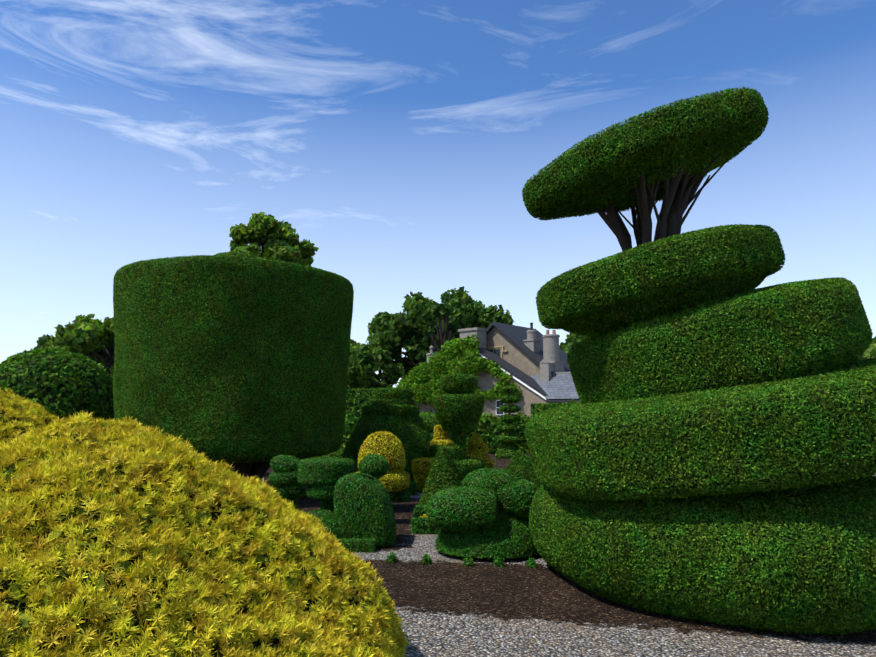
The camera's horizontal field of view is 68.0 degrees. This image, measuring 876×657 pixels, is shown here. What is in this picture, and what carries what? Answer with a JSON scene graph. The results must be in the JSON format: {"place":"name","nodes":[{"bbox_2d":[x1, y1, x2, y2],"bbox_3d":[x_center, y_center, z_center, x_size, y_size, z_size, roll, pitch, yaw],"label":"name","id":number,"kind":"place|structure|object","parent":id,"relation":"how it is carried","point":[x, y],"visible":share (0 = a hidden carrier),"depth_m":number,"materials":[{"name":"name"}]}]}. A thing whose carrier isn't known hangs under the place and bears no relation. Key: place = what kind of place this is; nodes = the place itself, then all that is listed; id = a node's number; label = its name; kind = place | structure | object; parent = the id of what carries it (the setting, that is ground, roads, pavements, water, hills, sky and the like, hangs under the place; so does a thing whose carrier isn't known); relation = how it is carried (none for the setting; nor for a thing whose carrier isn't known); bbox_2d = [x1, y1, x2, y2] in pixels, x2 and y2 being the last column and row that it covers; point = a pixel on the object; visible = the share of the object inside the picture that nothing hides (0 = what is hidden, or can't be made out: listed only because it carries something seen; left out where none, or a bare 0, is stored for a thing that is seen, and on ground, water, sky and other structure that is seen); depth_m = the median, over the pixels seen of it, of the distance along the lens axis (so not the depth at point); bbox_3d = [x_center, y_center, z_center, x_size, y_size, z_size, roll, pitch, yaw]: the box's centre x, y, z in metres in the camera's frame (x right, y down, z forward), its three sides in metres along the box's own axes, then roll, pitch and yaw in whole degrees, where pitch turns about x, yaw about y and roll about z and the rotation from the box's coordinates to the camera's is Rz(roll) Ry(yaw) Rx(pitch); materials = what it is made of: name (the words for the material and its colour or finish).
{"place":"outdoors","nodes":[
{"label":"outdoors","id":0,"kind":"place"},
{"bbox_2d":[388,488,410,502],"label":"hedge","id":1,"kind":"object","parent":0,"point":[401,496],"visible":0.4,"depth_m":10.13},
{"bbox_2d":[0,0,875,386],"label":"sky","id":2,"kind":"structure","parent":0,"point":[401,139],"materials":[{"name":"blue"}]},
{"bbox_2d":[414,322,579,416],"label":"house","id":3,"kind":"structure","parent":0,"point":[520,354],"depth_m":41.34,"materials":[{"name":"stone"}]},
{"bbox_2d":[529,373,579,399],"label":"house roof","id":4,"kind":"structure","parent":3,"relation":"attached to","point":[559,387],"depth_m":38.35,"materials":[{"name":"grey tile"}]},
{"bbox_2d":[554,372,570,373],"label":"roof ridge","id":5,"kind":"structure","parent":0,"point":[562,372],"depth_m":39.44,"materials":[{"name":"grey stone"}]},
{"bbox_2d":[303,473,875,656],"bbox_3d":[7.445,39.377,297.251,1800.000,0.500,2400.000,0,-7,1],"label":"ground","id":6,"kind":"structure","parent":0,"point":[432,634],"depth_m":4.46,"materials":[{"name":"grey gravel"}]},
{"bbox_2d":[0,387,57,443],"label":"golden yew","id":7,"kind":"object","parent":6,"relation":"on","point":[19,415],"visible":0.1,"depth_m":6.20,"materials":[{"name":"gold plant"}]},
{"bbox_2d":[30,334,50,349],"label":"tree","id":8,"kind":"object","parent":6,"relation":"on","point":[42,340],"depth_m":58.99,"materials":[{"name":"green plant"}]},
{"bbox_2d":[0,348,113,421],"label":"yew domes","id":9,"kind":"structure","parent":6,"relation":"on","point":[61,384],"depth_m":13.30,"materials":[{"name":"green plant"}]},
{"bbox_2d":[41,314,114,379],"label":"tree","id":10,"kind":"object","parent":6,"relation":"on","point":[90,337],"visible":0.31,"depth_m":46.27,"materials":[{"name":"green plant"}]},
{"bbox_2d":[0,411,411,656],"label":"golden yew","id":11,"kind":"object","parent":6,"relation":"on","point":[118,538],"visible":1,"depth_m":3.12,"materials":[{"name":"yellow plant"}]},
{"bbox_2d":[229,212,318,266],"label":"tree","id":12,"kind":"object","parent":6,"relation":"on","point":[268,236],"visible":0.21,"depth_m":58.79,"materials":[{"name":"green plant"}]},
{"bbox_2d":[296,497,419,550],"bbox_3d":[-2.359,2.776,9.550,4.650,0.001,4.950,0,-7,1],"label":"mulch bed","id":13,"kind":"object","parent":6,"relation":"on","point":[403,512],"visible":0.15,"depth_m":10.00,"materials":[{"name":"brown soil"}]},
{"bbox_2d":[112,251,353,481],"bbox_3d":[-3.767,0.839,12.135,4.281,4.449,4.206,0,-7,1],"label":"cylindrical topiary","id":14,"kind":"object","parent":13,"relation":"on","point":[238,361],"visible":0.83,"depth_m":10.39,"materials":[{"name":"green plant"}]},
{"bbox_2d":[268,454,306,508],"bbox_3d":[-2.054,2.233,8.889,0.549,1.005,0.543,0,-7,1],"label":"tiered topiary","id":15,"kind":"object","parent":13,"relation":"on","point":[283,478],"visible":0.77,"depth_m":8.74,"materials":[{"name":"green plant"}]},
{"bbox_2d":[298,454,396,552],"bbox_3d":[-1.185,2.100,7.878,1.559,0.996,2.599,-6,-10,41],"label":"topiary group","id":16,"kind":"object","parent":13,"relation":"on","point":[355,511],"visible":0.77,"depth_m":7.49,"materials":[{"name":"green plant"}]},
{"bbox_2d":[355,431,410,491],"bbox_3d":[-0.906,2.106,10.379,0.948,0.941,0.934,0,-7,1],"label":"yellow topiary","id":17,"kind":"object","parent":13,"relation":"on","point":[388,446],"visible":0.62,"depth_m":10.14,"materials":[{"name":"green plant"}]},
{"bbox_2d":[347,338,404,388],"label":"tree","id":18,"kind":"object","parent":6,"relation":"on","point":[365,362],"visible":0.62,"depth_m":55.15,"materials":[{"name":"green plant"}]},
{"bbox_2d":[312,413,449,457],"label":"topiary pieces","id":19,"kind":"object","parent":6,"relation":"on","point":[430,420],"visible":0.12,"depth_m":18.27,"materials":[{"name":"green plant"}]},
{"bbox_2d":[341,387,432,481],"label":"topiary arch","id":20,"kind":"structure","parent":6,"relation":"on","point":[395,411],"depth_m":14.27,"materials":[{"name":"green plant"}]},
{"bbox_2d":[261,454,529,492],"bbox_3d":[0.407,4.219,20.968,12.600,0.001,17.800,0,-7,1],"label":"mulch bed","id":21,"kind":"object","parent":6,"relation":"on","point":[501,463],"depth_m":18.55,"materials":[{"name":"brown soil"}]},
{"bbox_2d":[411,457,433,490],"bbox_3d":[-0.202,2.853,12.681,0.661,0.658,0.660,0,-7,1],"label":"topiary","id":22,"kind":"object","parent":21,"relation":"on","point":[420,467],"visible":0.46,"depth_m":12.46,"materials":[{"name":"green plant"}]},
{"bbox_2d":[428,425,453,452],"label":"topiary gold rings","id":23,"kind":"object","parent":21,"relation":"on","point":[440,435],"visible":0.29,"depth_m":13.83,"materials":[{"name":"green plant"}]},
{"bbox_2d":[428,373,484,480],"bbox_3d":[0.349,2.158,13.769,1.302,2.405,1.284,0,-7,1],"label":"goblet-shaped topiary","id":24,"kind":"object","parent":21,"relation":"on","point":[458,409],"visible":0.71,"depth_m":13.49,"materials":[{"name":"green plant"}]},
{"bbox_2d":[465,432,494,467],"bbox_3d":[0.849,2.846,14.258,0.842,1.135,0.847,0,-7,1],"label":"topiary","id":25,"kind":"object","parent":21,"relation":"on","point":[478,448],"visible":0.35,"depth_m":14.12,"materials":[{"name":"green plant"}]},
{"bbox_2d":[340,388,529,453],"bbox_3d":[0.603,3.911,28.931,80.278,2.934,10.819,0,-7,1],"label":"hedge","id":26,"kind":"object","parent":6,"relation":"on","point":[357,399],"depth_m":23.65,"materials":[{"name":"green plant"}]},
{"bbox_2d":[418,293,459,362],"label":"conifer tree","id":27,"kind":"object","parent":6,"relation":"on","point":[440,311],"visible":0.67,"depth_m":49.59,"materials":[{"name":"green plant"}]},
{"bbox_2d":[364,286,514,377],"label":"tree","id":28,"kind":"object","parent":6,"relation":"on","point":[394,334],"visible":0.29,"depth_m":60.71,"materials":[{"name":"green plant"}]},
{"bbox_2d":[418,445,460,505],"bbox_3d":[0.075,2.357,10.117,0.791,1.083,0.800,0,-7,1],"label":"topiary cone","id":29,"kind":"object","parent":6,"relation":"on","point":[443,474],"visible":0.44,"depth_m":9.99,"materials":[{"name":"green plant"}]},
{"bbox_2d":[395,334,529,418],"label":"tree","id":30,"kind":"object","parent":6,"relation":"on","point":[422,381],"visible":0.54,"depth_m":42.32,"materials":[{"name":"green plant"}]},
{"bbox_2d":[408,456,538,534],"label":"box hedges","id":31,"kind":"object","parent":6,"relation":"on","point":[420,525],"visible":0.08,"depth_m":8.32,"materials":[{"name":"green plant"}]},
{"bbox_2d":[426,467,538,558],"bbox_3d":[0.530,2.010,7.257,1.311,0.891,1.111,0,-7,1],"label":"topiary group","id":32,"kind":"object","parent":6,"relation":"on","point":[482,513],"visible":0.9,"depth_m":6.86,"materials":[{"name":"green plant"}]},
{"bbox_2d":[494,385,525,458],"bbox_3d":[2.400,3.136,21.655,1.080,2.491,1.065,0,-7,1],"label":"tiered topiary","id":33,"kind":"object","parent":6,"relation":"on","point":[509,449],"visible":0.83,"depth_m":21.42,"materials":[{"name":"green plant"}]},
{"bbox_2d":[505,450,541,486],"bbox_3d":[1.530,2.716,12.163,0.962,0.885,0.961,0,-7,1],"label":"topiary cone","id":34,"kind":"object","parent":6,"relation":"on","point":[519,465],"visible":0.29,"depth_m":12.01,"materials":[{"name":"green plant"}]},
{"bbox_2d":[530,402,568,415],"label":"yew hedge","id":35,"kind":"object","parent":6,"relation":"on","point":[537,408],"visible":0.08,"depth_m":32.11,"materials":[{"name":"green plant"}]},
{"bbox_2d":[559,332,590,353],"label":"tree","id":36,"kind":"object","parent":6,"relation":"on","point":[572,339],"visible":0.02,"depth_m":63.38,"materials":[{"name":"green plant"}]},
{"bbox_2d":[358,559,875,645],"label":"mulch bed","id":37,"kind":"object","parent":6,"relation":"on","point":[549,593],"visible":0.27,"depth_m":5.42,"materials":[{"name":"brown soil"}]},
{"bbox_2d":[386,552,536,567],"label":"small plants","id":38,"kind":"object","parent":37,"relation":"on","point":[498,561],"visible":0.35,"depth_m":6.58,"materials":[{"name":"green plant"}]},
{"bbox_2d":[522,87,875,634],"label":"tiered topiary","id":39,"kind":"object","parent":37,"relation":"on","point":[704,448],"visible":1,"depth_m":5.14,"materials":[{"name":"green plant"}]},
{"bbox_2d":[858,336,875,359],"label":"tree","id":40,"kind":"object","parent":6,"relation":"on","point":[869,352],"visible":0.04,"depth_m":39.15,"materials":[{"name":"green plant"}]}
]}

